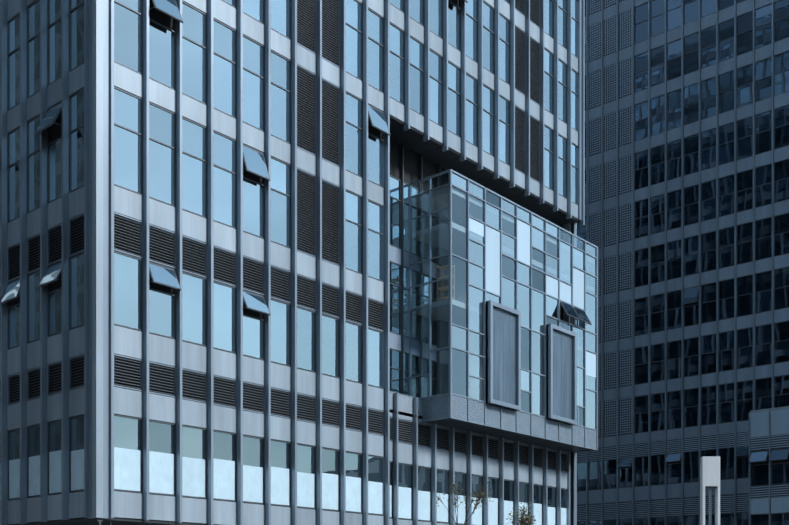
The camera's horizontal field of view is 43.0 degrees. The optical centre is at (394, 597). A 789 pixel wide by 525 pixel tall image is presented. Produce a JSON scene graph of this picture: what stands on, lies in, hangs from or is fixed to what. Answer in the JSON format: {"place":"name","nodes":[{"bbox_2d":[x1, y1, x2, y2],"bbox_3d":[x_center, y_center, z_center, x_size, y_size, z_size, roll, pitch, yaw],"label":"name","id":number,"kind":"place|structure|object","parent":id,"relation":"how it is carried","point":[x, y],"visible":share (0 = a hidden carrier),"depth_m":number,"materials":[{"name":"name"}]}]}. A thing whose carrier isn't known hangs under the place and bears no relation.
{"place":"outdoors","nodes":[
{"label":"outdoors","id":0,"kind":"place"},
{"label":"plaza pavement","id":1,"kind":"structure","parent":0,"visible":0},
{"bbox_2d":[0,0,584,524],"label":"building","id":2,"kind":"structure","parent":1,"relation":"on","point":[204,262],"depth_m":38.89,"materials":[{"name":"metal"}]},
{"bbox_2d":[409,169,597,452],"bbox_3d":[6.309,-14.165,52.438,2.984,11.600,13.730,0,0,41],"label":"glass box","id":3,"kind":"object","parent":2,"relation":"attached to","point":[515,360],"visible":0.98,"depth_m":50.28,"materials":[{"name":"blue glass"}]},
{"bbox_2d":[434,475,492,524],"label":"street tree","id":4,"kind":"object","parent":1,"relation":"on","point":[472,501],"visible":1,"depth_m":43.40,"materials":[{"name":"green plant"}]},
{"bbox_2d":[506,501,535,524],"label":"street tree","id":5,"kind":"object","parent":1,"relation":"on","point":[523,518],"visible":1,"depth_m":47.60,"materials":[{"name":"green plant"}]},
{"bbox_2d":[577,0,788,524],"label":"tower","id":6,"kind":"structure","parent":1,"relation":"on","point":[684,229],"depth_m":83.43,"materials":[{"name":"grey glass"}]},
{"bbox_2d":[700,456,719,524],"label":"pylon","id":7,"kind":"object","parent":1,"relation":"on","point":[710,472],"visible":1,"depth_m":57.11,"materials":[{"name":"metal"}]},
{"bbox_2d":[749,406,788,524],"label":"building","id":8,"kind":"structure","parent":1,"relation":"on","point":[769,466],"depth_m":70.78,"materials":[{"name":"grey metal"}]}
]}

